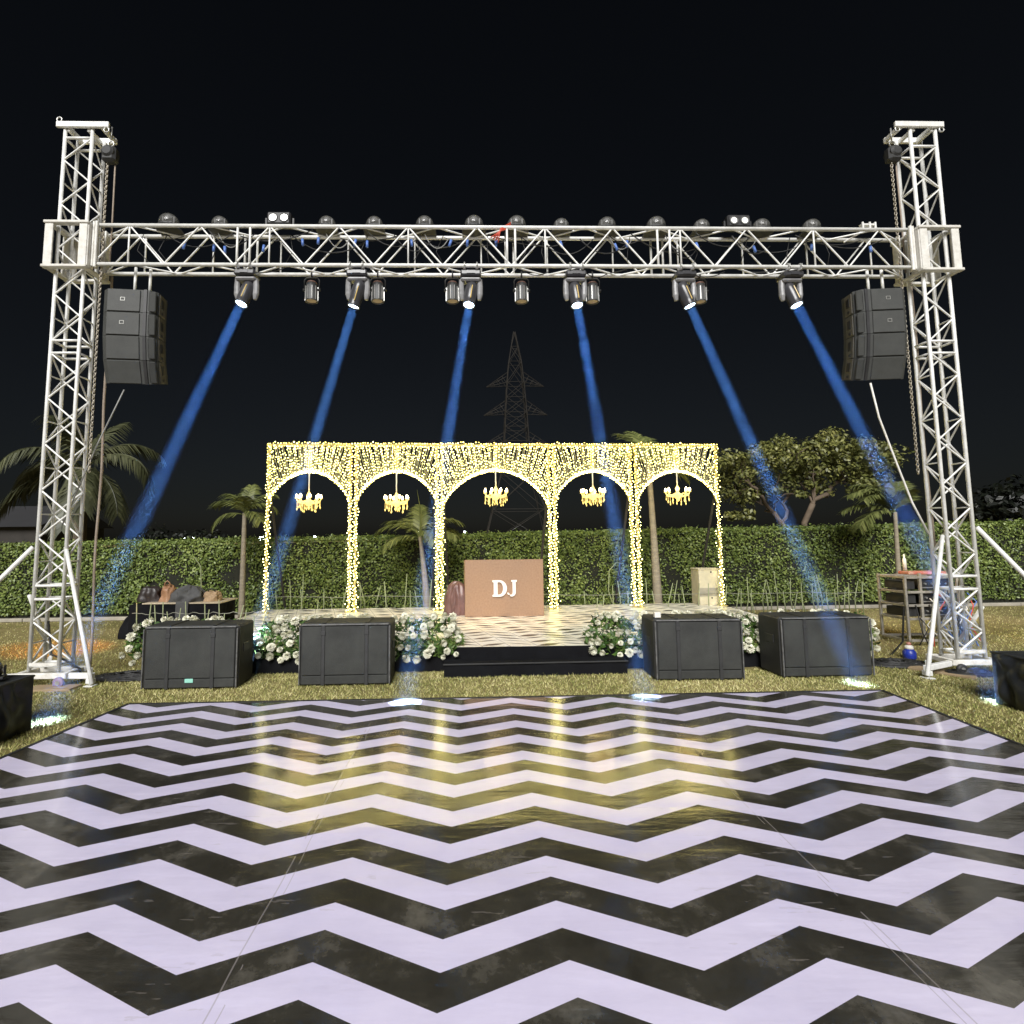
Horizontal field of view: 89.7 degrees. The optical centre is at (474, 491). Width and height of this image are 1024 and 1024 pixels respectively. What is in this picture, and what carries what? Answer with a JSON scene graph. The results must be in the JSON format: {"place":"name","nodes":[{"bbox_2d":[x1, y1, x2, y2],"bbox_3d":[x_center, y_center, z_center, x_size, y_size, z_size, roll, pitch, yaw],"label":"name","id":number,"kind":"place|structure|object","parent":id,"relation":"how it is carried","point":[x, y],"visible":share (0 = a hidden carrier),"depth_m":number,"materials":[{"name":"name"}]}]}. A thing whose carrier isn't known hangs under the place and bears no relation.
{"place":"outdoors","nodes":[
{"label":"outdoors","id":0,"kind":"place"},
{"bbox_2d":[0,539,1023,756],"bbox_3d":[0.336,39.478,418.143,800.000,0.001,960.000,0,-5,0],"label":"ground","id":1,"kind":"structure","parent":0,"point":[889,627],"depth_m":5.69,"materials":[{"name":"plant"}]},
{"bbox_2d":[0,675,35,742],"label":"covered box","id":2,"kind":"object","parent":1,"relation":"on","point":[16,694],"visible":0.98,"depth_m":4.23,"materials":[{"name":"fabric"}]},
{"bbox_2d":[0,662,6,679],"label":"stage lamp","id":3,"kind":"object","parent":2,"relation":"on","point":[3,674],"visible":1,"depth_m":4.28,"materials":[{"name":"black plastic"}]},
{"bbox_2d":[0,506,113,548],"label":"hut","id":4,"kind":"object","parent":1,"relation":"on","point":[18,524],"visible":0.39,"depth_m":22.47,"materials":[{"name":"grey"}]},
{"bbox_2d":[33,684,81,692],"bbox_3d":[-4.551,2.132,5.547,0.475,0.028,0.200,0,-5,-3],"label":"plank","id":5,"kind":"object","parent":1,"relation":"on","point":[51,688],"visible":0.72,"depth_m":5.52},
{"bbox_2d":[0,117,117,686],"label":"truss tower","id":6,"kind":"structure","parent":1,"relation":"on","point":[76,253],"depth_m":6.04,"materials":[{"name":"metal"}]},
{"bbox_2d":[62,389,124,523],"bbox_3d":[-4.468,-0.409,6.021,0.659,1.594,0.024,-1,-5,2],"label":"guy line","id":7,"kind":"object","parent":6,"relation":"hanging from","point":[95,450],"visible":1,"depth_m":6.02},
{"bbox_2d":[88,127,119,472],"bbox_3d":[-4.436,-2.342,6.120,0.170,4.288,0.160,0,-5,-1],"label":"chain hoist","id":8,"kind":"object","parent":6,"relation":"hanging from","point":[110,155],"visible":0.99,"depth_m":6.20,"materials":[{"name":"metal"}]},
{"bbox_2d":[90,220,916,279],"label":"truss beam","id":9,"kind":"structure","parent":6,"relation":"attached to","point":[650,266],"depth_m":6.33,"materials":[{"name":"metal"}]},
{"bbox_2d":[89,270,112,664],"bbox_3d":[-4.513,-0.301,6.206,0.052,4.957,0.029,0,-5,0],"label":"hanging rope","id":10,"kind":"object","parent":9,"relation":"hanging from","point":[97,518],"visible":0.62,"depth_m":6.14,"materials":[{"name":"fabric"}]},
{"bbox_2d":[103,267,167,384],"bbox_3d":[-4.075,-1.982,6.244,0.616,1.467,0.523,0,-5,-7],"label":"line array","id":11,"kind":"object","parent":9,"relation":"hanging from","point":[134,335],"visible":1,"depth_m":6.02,"materials":[{"name":"black paint"}]},
{"bbox_2d":[155,214,184,234],"bbox_3d":[-3.742,-3.296,6.301,0.293,0.213,0.256,0,-5,-1],"label":"dome lamp","id":12,"kind":"object","parent":9,"relation":"on","point":[168,218],"visible":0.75,"depth_m":6.27,"materials":[{"name":"grey"}]},
{"bbox_2d":[208,217,232,234],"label":"dome lamp","id":13,"kind":"object","parent":9,"relation":"on","point":[218,220],"visible":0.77,"depth_m":6.29,"materials":[{"name":"grey"}]},
{"bbox_2d":[234,261,259,308],"bbox_3d":[-2.756,-2.484,6.216,0.295,0.546,0.268,0,-5,-1],"label":"moving head","id":14,"kind":"object","parent":9,"relation":"hanging from","point":[248,289],"visible":1,"depth_m":6.17},
{"bbox_2d":[265,212,294,229],"bbox_3d":[-2.388,-3.321,6.310,0.350,0.192,0.129,0,-5,-1],"label":"twin lamp","id":15,"kind":"object","parent":9,"relation":"attached to","point":[279,218],"visible":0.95,"depth_m":6.26,"materials":[{"name":"black plastic"}]},
{"bbox_2d":[303,272,320,303],"bbox_3d":[-2.019,-2.552,6.384,0.191,0.400,0.161,4,-7,-39],"label":"par can","id":16,"kind":"object","parent":9,"relation":"hanging from","point":[311,289],"visible":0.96,"depth_m":6.33,"materials":[{"name":"grey paint"}]},
{"bbox_2d":[316,217,338,235],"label":"dome lamp","id":17,"kind":"object","parent":9,"relation":"on","point":[327,220],"visible":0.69,"depth_m":6.32,"materials":[{"name":"grey"}]},
{"bbox_2d":[345,261,369,309],"bbox_3d":[-1.417,-2.493,6.248,0.295,0.546,0.268,0,-5,-1],"label":"moving head","id":18,"kind":"object","parent":9,"relation":"hanging from","point":[358,279],"visible":1,"depth_m":6.20},
{"bbox_2d":[363,217,385,235],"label":"dome lamp","id":19,"kind":"object","parent":9,"relation":"on","point":[374,221],"visible":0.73,"depth_m":6.34,"materials":[{"name":"grey"}]},
{"bbox_2d":[370,271,386,304],"bbox_3d":[-1.201,-2.557,6.404,0.191,0.400,0.161,-4,-6,37],"label":"par can","id":20,"kind":"object","parent":9,"relation":"hanging from","point":[378,290],"visible":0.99,"depth_m":6.35,"materials":[{"name":"grey paint"}]},
{"bbox_2d":[413,217,435,236],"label":"dome lamp","id":21,"kind":"object","parent":9,"relation":"on","point":[426,221],"visible":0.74,"depth_m":6.35,"materials":[{"name":"grey"}]},
{"bbox_2d":[444,271,458,304],"bbox_3d":[-0.270,-2.563,6.425,0.191,0.400,0.161,4,-7,-39],"label":"par can","id":22,"kind":"object","parent":9,"relation":"hanging from","point":[451,290],"visible":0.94,"depth_m":6.37,"materials":[{"name":"grey paint"}]},
{"bbox_2d":[459,262,482,309],"bbox_3d":[-0.041,-2.502,6.281,0.295,0.545,0.268,0,-5,-1],"label":"moving head","id":23,"kind":"object","parent":9,"relation":"hanging from","point":[471,279],"visible":1,"depth_m":6.23},
{"bbox_2d":[462,216,485,236],"bbox_3d":[-0.001,-3.320,6.390,0.293,0.213,0.256,0,-5,-1],"label":"dome lamp","id":24,"kind":"object","parent":9,"relation":"on","point":[473,220],"visible":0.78,"depth_m":6.36,"materials":[{"name":"grey"}]},
{"bbox_2d":[137,222,882,277],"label":"beam cables","id":25,"kind":"object","parent":9,"relation":"attached to","point":[752,247],"visible":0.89,"depth_m":6.35,"materials":[{"name":"rubber"}]},
{"bbox_2d":[504,216,528,236],"bbox_3d":[0.530,-3.324,6.402,0.293,0.213,0.256,0,-5,-1],"label":"dome lamp","id":26,"kind":"object","parent":9,"relation":"attached to","point":[517,221],"visible":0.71,"depth_m":6.37,"materials":[{"name":"grey"}]},
{"bbox_2d":[513,271,529,304],"bbox_3d":[0.595,-2.569,6.446,0.191,0.400,0.161,4,-7,-39],"label":"par can","id":27,"kind":"object","parent":9,"relation":"hanging from","point":[521,290],"visible":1,"depth_m":6.39,"materials":[{"name":"grey paint"}]},
{"bbox_2d":[550,219,571,236],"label":"dome lamp","id":28,"kind":"object","parent":9,"relation":"on","point":[561,222],"visible":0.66,"depth_m":6.39,"materials":[{"name":"grey"}]},
{"bbox_2d":[563,262,586,309],"bbox_3d":[1.243,-2.511,6.311,0.295,0.543,0.268,0,-5,-1],"label":"moving head","id":29,"kind":"object","parent":9,"relation":"hanging from","point":[574,292],"visible":1,"depth_m":6.26},
{"bbox_2d":[586,272,600,304],"bbox_3d":[1.490,-2.574,6.467,0.191,0.400,0.161,4,-7,-39],"label":"par can","id":30,"kind":"object","parent":9,"relation":"hanging from","point":[593,290],"visible":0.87,"depth_m":6.41,"materials":[{"name":"grey paint"}]},
{"bbox_2d":[594,218,618,237],"bbox_3d":[1.659,-3.326,6.429,0.278,0.202,0.243,0,-5,-1],"label":"dome lamp","id":31,"kind":"object","parent":9,"relation":"on","point":[607,222],"visible":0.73,"depth_m":6.40,"materials":[{"name":"grey"}]},
{"bbox_2d":[642,217,666,237],"bbox_3d":[2.281,-3.335,6.444,0.293,0.213,0.256,0,-5,-1],"label":"dome lamp","id":32,"kind":"object","parent":9,"relation":"on","point":[656,221],"visible":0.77,"depth_m":6.42,"materials":[{"name":"grey"}]},
{"bbox_2d":[671,263,696,309],"bbox_3d":[2.599,-2.518,6.343,0.295,0.546,0.268,0,-5,-1],"label":"moving head","id":33,"kind":"object","parent":9,"relation":"hanging from","point":[682,290],"visible":1,"depth_m":6.29},
{"bbox_2d":[689,220,712,236],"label":"dome lamp","id":34,"kind":"object","parent":9,"relation":"on","point":[701,223],"visible":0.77,"depth_m":6.42,"materials":[{"name":"grey"}]},
{"bbox_2d":[695,272,708,304],"bbox_3d":[2.855,-2.583,6.499,0.191,0.400,0.161,-4,-6,37],"label":"par can","id":35,"kind":"object","parent":9,"relation":"hanging from","point":[702,291],"visible":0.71,"depth_m":6.44,"materials":[{"name":"grey paint"}]},
{"bbox_2d":[722,215,751,231],"bbox_3d":[3.305,-3.357,6.445,0.350,0.192,0.129,0,-5,-1],"label":"twin lamp","id":36,"kind":"object","parent":9,"relation":"attached to","point":[736,221],"visible":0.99,"depth_m":6.39,"materials":[{"name":"black plastic"}]},
{"bbox_2d":[748,219,773,237],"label":"dome lamp","id":37,"kind":"object","parent":9,"relation":"on","point":[760,234],"visible":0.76,"depth_m":6.45,"materials":[{"name":"grey"}]},
{"bbox_2d":[776,263,803,309],"bbox_3d":[3.933,-2.527,6.374,0.295,0.546,0.268,0,-5,-1],"label":"moving head","id":38,"kind":"object","parent":9,"relation":"hanging from","point":[789,291],"visible":1,"depth_m":6.32},
{"bbox_2d":[797,220,824,237],"bbox_3d":[4.262,-3.338,6.490,0.264,0.191,0.231,0,-5,-1],"label":"dome lamp","id":39,"kind":"object","parent":9,"relation":"on","point":[810,223],"visible":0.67,"depth_m":6.46,"materials":[{"name":"grey"}]},
{"bbox_2d":[843,222,876,242],"bbox_3d":[4.892,-3.280,6.503,0.383,0.236,0.079,-1,-5,4],"label":"clamp bracket","id":40,"kind":"object","parent":9,"relation":"attached to","point":[868,224],"visible":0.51,"depth_m":6.49,"materials":[{"name":"metal"}]},
{"bbox_2d":[841,270,906,380],"bbox_3d":[4.978,-2.058,6.460,0.616,1.429,0.523,-1,-5,4],"label":"line array","id":41,"kind":"object","parent":9,"relation":"hanging from","point":[875,333],"visible":0.99,"depth_m":6.24,"materials":[{"name":"black paint"}]},
{"bbox_2d":[869,383,929,534],"bbox_3d":[5.105,-0.398,6.157,0.570,1.849,0.022,0,-5,0],"label":"guy line","id":42,"kind":"object","parent":41,"relation":"hanging from","point":[899,470],"visible":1,"depth_m":6.15,"materials":[{"name":"fabric"}]},
{"bbox_2d":[47,621,82,680],"bbox_3d":[-4.618,1.834,5.859,0.548,0.699,0.195,-2,-5,14],"label":"loose cable","id":43,"kind":"object","parent":1,"relation":"on","point":[50,648],"visible":0.79,"depth_m":5.82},
{"bbox_2d":[0,415,165,547],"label":"palm tree","id":44,"kind":"object","parent":1,"relation":"on","point":[112,500],"visible":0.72,"depth_m":12.87,"materials":[{"name":"green plant"}]},
{"bbox_2d":[95,670,140,681],"bbox_3d":[-4.010,2.149,6.006,0.892,0.069,0.423,0,-5,0],"label":"cable pile","id":45,"kind":"object","parent":1,"relation":"on","point":[128,676],"visible":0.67,"depth_m":5.90,"materials":[{"name":"rubber"}]},
{"bbox_2d":[117,616,128,639],"bbox_3d":[-5.675,2.225,8.580,0.420,0.413,0.538,0,-5,0],"label":"black cloth bundle","id":46,"kind":"object","parent":1,"relation":"on","point":[123,632],"visible":0.14,"depth_m":8.34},
{"bbox_2d":[118,615,243,666],"bbox_3d":[-3.453,1.797,6.215,1.521,0.567,0.432,0,-5,-1],"label":"flower bed","id":47,"kind":"object","parent":1,"relation":"on","point":[133,638],"visible":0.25,"depth_m":6.13,"materials":[{"name":"white plant"}]},
{"bbox_2d":[127,598,237,642],"bbox_3d":[-4.761,2.101,8.406,1.479,0.607,0.674,0,-5,-2],"label":"side table","id":48,"kind":"object","parent":1,"relation":"on","point":[227,605],"visible":0.48,"depth_m":8.12,"materials":[{"name":"brown wood"}]},
{"bbox_2d":[137,586,161,601],"bbox_3d":[-5.281,1.672,8.388,0.412,0.250,0.274,0,-5,-6],"label":"bag","id":49,"kind":"object","parent":48,"relation":"on","point":[150,594],"visible":0.94,"depth_m":8.29,"materials":[{"name":"black leather"}]},
{"bbox_2d":[159,580,176,601],"bbox_3d":[-4.992,1.623,8.392,0.257,0.342,0.304,0,-5,-6],"label":"bag","id":50,"kind":"object","parent":48,"relation":"on","point":[168,590],"visible":0.83,"depth_m":8.29,"materials":[{"name":"beige leather"}]},
{"bbox_2d":[168,585,205,619],"bbox_3d":[-4.666,1.845,8.333,0.647,0.646,0.514,0,-5,0],"label":"jacket","id":51,"kind":"object","parent":48,"relation":"on","point":[180,596],"visible":0.93,"depth_m":8.20,"materials":[{"name":"grey fabric"}]},
{"bbox_2d":[203,588,222,601],"bbox_3d":[-4.277,1.680,8.379,0.305,0.215,0.286,0,-5,-6],"label":"bag","id":52,"kind":"object","parent":48,"relation":"on","point":[209,595],"visible":1,"depth_m":8.30,"materials":[{"name":"leather"}]},
{"bbox_2d":[134,522,231,544],"bbox_3d":[-14.690,2.812,25.837,6.133,2.509,2.908,0,-5,0],"label":"dark tree","id":53,"kind":"object","parent":1,"relation":"on","point":[155,534],"visible":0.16,"depth_m":25.27,"materials":[{"name":"green plant"}]},
{"bbox_2d":[192,558,201,587],"bbox_3d":[-4.664,1.525,8.601,0.212,0.820,0.024,0,-5,0],"label":"dry stem","id":54,"kind":"object","parent":1,"relation":"on","point":[200,572],"visible":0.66,"depth_m":8.61,"materials":[{"name":"plant"}]},
{"bbox_2d":[140,619,253,689],"bbox_3d":[-3.061,1.805,5.723,1.030,0.674,0.451,0,-5,-2],"label":"subwoofer","id":55,"kind":"object","parent":1,"relation":"on","point":[189,654],"visible":1,"depth_m":5.52,"materials":[{"name":"paint"}]},
{"bbox_2d":[210,484,279,617],"bbox_3d":[-4.614,1.187,10.223,1.392,2.759,1.021,0,-5,0],"label":"palm tree","id":56,"kind":"object","parent":1,"relation":"on","point":[244,502],"visible":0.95,"depth_m":10.20,"materials":[{"name":"plant"}]},
{"bbox_2d":[253,613,370,663],"bbox_3d":[-1.960,1.788,6.251,1.584,0.579,0.449,0,-5,-1],"label":"flower bed","id":57,"kind":"object","parent":1,"relation":"on","point":[279,628],"visible":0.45,"depth_m":6.14,"materials":[{"name":"white plant"}]},
{"bbox_2d":[298,617,394,685],"bbox_3d":[-1.422,1.799,5.814,1.016,0.674,0.451,0,-5,-2],"label":"subwoofer","id":58,"kind":"object","parent":1,"relation":"on","point":[345,651],"visible":1,"depth_m":5.61,"materials":[{"name":"paint"}]},
{"bbox_2d":[373,491,464,606],"bbox_3d":[-1.092,1.258,10.321,1.875,2.582,1.490,0,-5,0],"label":"palm tree","id":59,"kind":"object","parent":1,"relation":"on","point":[417,520],"visible":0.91,"depth_m":10.29,"materials":[{"name":"plant"}]},
{"bbox_2d":[237,603,760,673],"bbox_3d":[0.392,2.193,8.111,8.771,0.280,4.051,0,-5,0],"label":"stage","id":60,"kind":"object","parent":1,"relation":"on","point":[553,633],"visible":0.26,"depth_m":7.06,"materials":[{"name":"plastic"}]},
{"bbox_2d":[262,441,353,613],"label":"light arch","id":61,"kind":"structure","parent":60,"relation":"on","point":[270,500],"depth_m":9.47,"materials":[{"name":"gold metal"}]},
{"bbox_2d":[295,471,322,512],"bbox_3d":[-3.029,0.013,9.409,0.459,0.758,0.461,-6,-7,44],"label":"chandelier","id":62,"kind":"object","parent":61,"relation":"hanging from","point":[308,502],"visible":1,"depth_m":9.34,"materials":[{"name":"yellow"}]},
{"bbox_2d":[350,442,440,611],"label":"light arch","id":63,"kind":"structure","parent":60,"relation":"on","point":[436,505],"depth_m":9.56,"materials":[{"name":"gold metal"}]},
{"bbox_2d":[384,472,408,513],"bbox_3d":[-1.437,0.032,9.499,0.459,0.758,0.461,-6,-7,44],"label":"chandelier","id":64,"kind":"object","parent":63,"relation":"hanging from","point":[396,503],"visible":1,"depth_m":9.44,"materials":[{"name":"yellow"}]},
{"bbox_2d":[392,612,464,663],"bbox_3d":[-0.668,1.783,6.274,1.143,0.588,0.430,0,-5,-1],"label":"flower bed","id":65,"kind":"object","parent":60,"relation":"on","point":[429,649],"visible":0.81,"depth_m":6.18,"materials":[{"name":"white plant"}]},
{"bbox_2d":[443,581,464,615],"bbox_3d":[-0.276,1.849,8.931,0.465,0.568,0.430,-3,-6,24],"label":"draped cloth","id":66,"kind":"object","parent":60,"relation":"on","point":[454,600],"visible":0.81,"depth_m":8.77,"materials":[{"name":"fabric"}]},
{"bbox_2d":[438,442,555,610],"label":"light arch","id":67,"kind":"structure","parent":60,"relation":"on","point":[443,499],"depth_m":9.67,"materials":[{"name":"gold metal"}]},
{"bbox_2d":[484,466,507,505],"bbox_3d":[0.406,-0.091,9.616,0.459,0.758,0.461,-6,-7,44],"label":"chandelier","id":68,"kind":"object","parent":67,"relation":"hanging from","point":[495,496],"visible":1,"depth_m":9.54,"materials":[{"name":"yellow"}]},
{"bbox_2d":[464,559,543,616],"bbox_3d":[0.498,1.647,8.834,1.332,0.945,0.475,0,-5,-3],"label":"dj booth","id":69,"kind":"object","parent":60,"relation":"on","point":[502,588],"visible":0.99,"depth_m":8.63,"materials":[{"name":"brown wood"}]},
{"bbox_2d":[550,442,639,608],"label":"light arch","id":70,"kind":"structure","parent":60,"relation":"on","point":[553,457],"depth_m":9.77,"materials":[{"name":"gold metal"}]},
{"bbox_2d":[581,466,605,506],"bbox_3d":[2.251,-0.091,9.723,0.459,0.758,0.461,-6,-7,44],"label":"chandelier","id":71,"kind":"object","parent":70,"relation":"hanging from","point":[593,496],"visible":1,"depth_m":9.66,"materials":[{"name":"yellow"}]},
{"bbox_2d":[582,610,646,657],"bbox_3d":[1.827,1.754,6.342,0.965,0.554,0.431,0,-5,-1],"label":"flower bed","id":72,"kind":"object","parent":60,"relation":"on","point":[630,623],"visible":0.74,"depth_m":6.24,"materials":[{"name":"white plant"}]},
{"bbox_2d":[631,442,727,607],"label":"light arch","id":73,"kind":"structure","parent":60,"relation":"on","point":[637,528],"depth_m":9.87,"materials":[{"name":"gold metal"}]},
{"bbox_2d":[664,466,690,505],"bbox_3d":[3.888,-0.109,9.819,0.459,0.758,0.461,-6,-7,44],"label":"chandelier","id":74,"kind":"object","parent":73,"relation":"hanging from","point":[677,495],"visible":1,"depth_m":9.74,"materials":[{"name":"yellow"}]},
{"bbox_2d":[690,567,723,604],"bbox_3d":[4.555,1.848,10.021,0.500,0.689,0.340,0,-5,-3],"label":"carton","id":75,"kind":"object","parent":60,"relation":"on","point":[703,576],"visible":0.94,"depth_m":9.87,"materials":[{"name":"beige cardboard"}]},
{"bbox_2d":[0,518,1023,617],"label":"hedge","id":76,"kind":"object","parent":1,"relation":"on","point":[757,556],"visible":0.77,"depth_m":11.19,"materials":[{"name":"green plant"}]},
{"bbox_2d":[0,689,1023,1023],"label":"dance floor","id":77,"kind":"structure","parent":1,"relation":"on","point":[810,857],"depth_m":2.45,"materials":[{"name":"plastic"}]},
{"bbox_2d":[0,602,1023,622],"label":"kerb","id":78,"kind":"structure","parent":1,"relation":"on","point":[57,619],"depth_m":10.99,"materials":[{"name":"concrete"}]},
{"bbox_2d":[480,331,551,536],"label":"power pylon","id":79,"kind":"object","parent":1,"relation":"on","point":[523,416],"visible":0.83,"depth_m":86.39,"materials":[{"name":"metal"}]},
{"bbox_2d":[443,656,627,677],"bbox_3d":[0.718,2.065,6.034,2.160,0.158,0.229,0,-5,-3],"label":"stage step","id":80,"kind":"object","parent":1,"relation":"on","point":[460,668],"visible":1,"depth_m":5.95,"materials":[{"name":"black fabric"}]},
{"bbox_2d":[608,562,617,603],"bbox_3d":[2.766,1.832,10.074,0.281,0.871,0.024,0,-5,0],"label":"dry stem","id":81,"kind":"object","parent":1,"relation":"on","point":[608,583],"visible":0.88,"depth_m":10.07,"materials":[{"name":"plant"}]},
{"bbox_2d":[600,431,694,603],"bbox_3d":[3.603,0.565,10.422,1.932,3.896,1.564,0,-5,0],"label":"palm tree","id":82,"kind":"object","parent":1,"relation":"on","point":[656,576],"visible":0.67,"depth_m":10.47,"materials":[{"name":"plant"}]},
{"bbox_2d":[642,612,744,679],"bbox_3d":[2.497,1.744,5.901,1.003,0.732,0.451,0,-5,0],"label":"subwoofer","id":83,"kind":"object","parent":1,"relation":"on","point":[705,646],"visible":1,"depth_m":5.69,"materials":[{"name":"paint"}]},
{"bbox_2d":[671,608,759,652],"bbox_3d":[2.962,1.759,6.362,1.364,0.582,0.429,0,-5,-1],"label":"flower bed","id":84,"kind":"object","parent":1,"relation":"on","point":[751,619],"visible":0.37,"depth_m":6.31,"materials":[{"name":"white plant"}]},
{"bbox_2d":[773,571,777,609],"bbox_3d":[5.769,1.989,9.795,0.056,0.910,0.036,-4,-5,37],"label":"garden cane","id":85,"kind":"object","parent":1,"relation":"on","point":[776,591],"visible":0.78,"depth_m":9.78,"materials":[{"name":"green wood"}]},
{"bbox_2d":[704,425,914,531],"bbox_3d":[9.328,0.476,14.071,5.915,4.644,2.418,0,-5,0],"label":"broadleaf tree","id":86,"kind":"object","parent":1,"relation":"on","point":[876,456],"visible":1,"depth_m":13.79,"materials":[{"name":"green plant"}]},
{"bbox_2d":[758,611,874,676],"bbox_3d":[3.970,1.769,5.986,1.079,0.674,0.451,0,-5,-2],"label":"subwoofer","id":87,"kind":"object","parent":1,"relation":"on","point":[814,643],"visible":1,"depth_m":5.78,"materials":[{"name":"paint"}]},
{"bbox_2d":[777,608,880,655],"bbox_3d":[4.310,1.755,6.385,1.447,0.573,0.447,0,-5,-1],"label":"flower bed","id":88,"kind":"object","parent":1,"relation":"on","point":[875,636],"visible":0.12,"depth_m":6.28,"materials":[{"name":"white plant"}]},
{"bbox_2d":[837,576,840,610],"bbox_3d":[7.178,2.046,10.093,0.077,0.835,0.039,-8,-1,1],"label":"garden cane","id":89,"kind":"object","parent":1,"relation":"on","point":[837,594],"visible":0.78,"depth_m":10.08,"materials":[{"name":"green wood"}]},
{"bbox_2d":[836,481,922,590],"bbox_3d":[8.391,1.123,10.555,1.577,2.727,1.006,0,-5,0],"label":"palm tree","id":90,"kind":"object","parent":1,"relation":"on","point":[898,497],"visible":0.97,"depth_m":10.52,"materials":[{"name":"plant"}]},
{"bbox_2d":[871,657,924,668],"bbox_3d":[5.190,2.097,6.313,0.818,0.072,0.466,0,-5,0],"label":"cable pile","id":91,"kind":"object","parent":1,"relation":"on","point":[899,663],"visible":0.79,"depth_m":6.22,"materials":[{"name":"rubber"}]},
{"bbox_2d":[902,642,916,659],"bbox_3d":[5.611,2.053,6.617,0.145,0.209,0.145,1,-5,-17],"label":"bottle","id":92,"kind":"object","parent":1,"relation":"on","point":[908,651],"visible":0.96,"depth_m":6.58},
{"bbox_2d":[876,554,980,646],"bbox_3d":[6.713,1.576,7.580,1.006,1.286,0.635,0,-5,-2],"label":"amplifier rack","id":93,"kind":"object","parent":1,"relation":"on","point":[916,600],"visible":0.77,"depth_m":7.45,"materials":[{"name":"metal"}]},
{"bbox_2d":[891,606,904,654],"bbox_3d":[5.627,1.939,6.899,1.593,0.625,0.140,3,-6,-36],"label":"loose cable","id":94,"kind":"object","parent":93,"relation":"hanging from","point":[902,641],"visible":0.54,"depth_m":7.13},
{"bbox_2d":[908,665,977,679],"bbox_3d":[5.377,2.079,5.895,0.200,0.028,0.576,3,-6,-36],"label":"plank","id":95,"kind":"object","parent":1,"relation":"on","point":[937,671],"visible":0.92,"depth_m":5.83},
{"bbox_2d":[883,121,1023,679],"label":"truss tower","id":96,"kind":"structure","parent":1,"relation":"on","point":[929,269],"depth_m":6.28,"materials":[{"name":"metal"}]},
{"bbox_2d":[883,128,919,474],"bbox_3d":[5.433,-2.456,6.464,0.170,4.536,0.160,0,-5,-1],"label":"chain hoist","id":97,"kind":"object","parent":96,"relation":"hanging from","point":[891,155],"visible":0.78,"depth_m":6.56,"materials":[{"name":"metal"}]},
{"bbox_2d":[911,282,935,546],"bbox_3d":[5.645,-1.015,6.464,0.042,3.492,0.022,0,-5,0],"label":"hanging rope","id":98,"kind":"object","parent":96,"relation":"hanging from","point":[922,413],"visible":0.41,"depth_m":6.47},
{"bbox_2d":[944,667,992,677],"bbox_3d":[5.634,2.049,5.827,0.605,0.072,0.297,0,-5,0],"label":"cable pile","id":99,"kind":"object","parent":1,"relation":"on","point":[981,672],"visible":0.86,"depth_m":5.76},
{"bbox_2d":[952,474,1023,527],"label":"dark tree","id":100,"kind":"object","parent":1,"relation":"on","point":[994,504],"visible":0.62,"depth_m":18.41,"materials":[{"name":"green plant"}]},
{"bbox_2d":[990,651,1023,711],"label":"covered box","id":101,"kind":"object","parent":1,"relation":"on","point":[1008,671],"visible":0.99,"depth_m":4.70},
{"label":"garden cane","id":102,"kind":"object","parent":1,"relation":"on","visible":0},
{"bbox_2d":[132,611,266,614],"bbox_3d":[-4.157,1.848,7.768,2.045,0.042,0.008,0,-5,0],"label":"twine","id":103,"kind":"object","parent":102,"relation":"attached to","point":[198,613],"visible":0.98,"depth_m":7.76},
{"label":"garden cane","id":104,"kind":"object","parent":1,"relation":"on","visible":0},
{"bbox_2d":[286,592,863,597],"bbox_3d":[1.790,1.983,9.809,11.339,0.042,0.008,0,-5,0],"label":"twine","id":105,"kind":"object","parent":104,"relation":"attached to","point":[612,594],"visible":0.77,"depth_m":9.81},
{"bbox_2d":[0,0,1023,540],"label":"sky","id":106,"kind":"structure","parent":0,"point":[681,113],"materials":[{"name":"black"}]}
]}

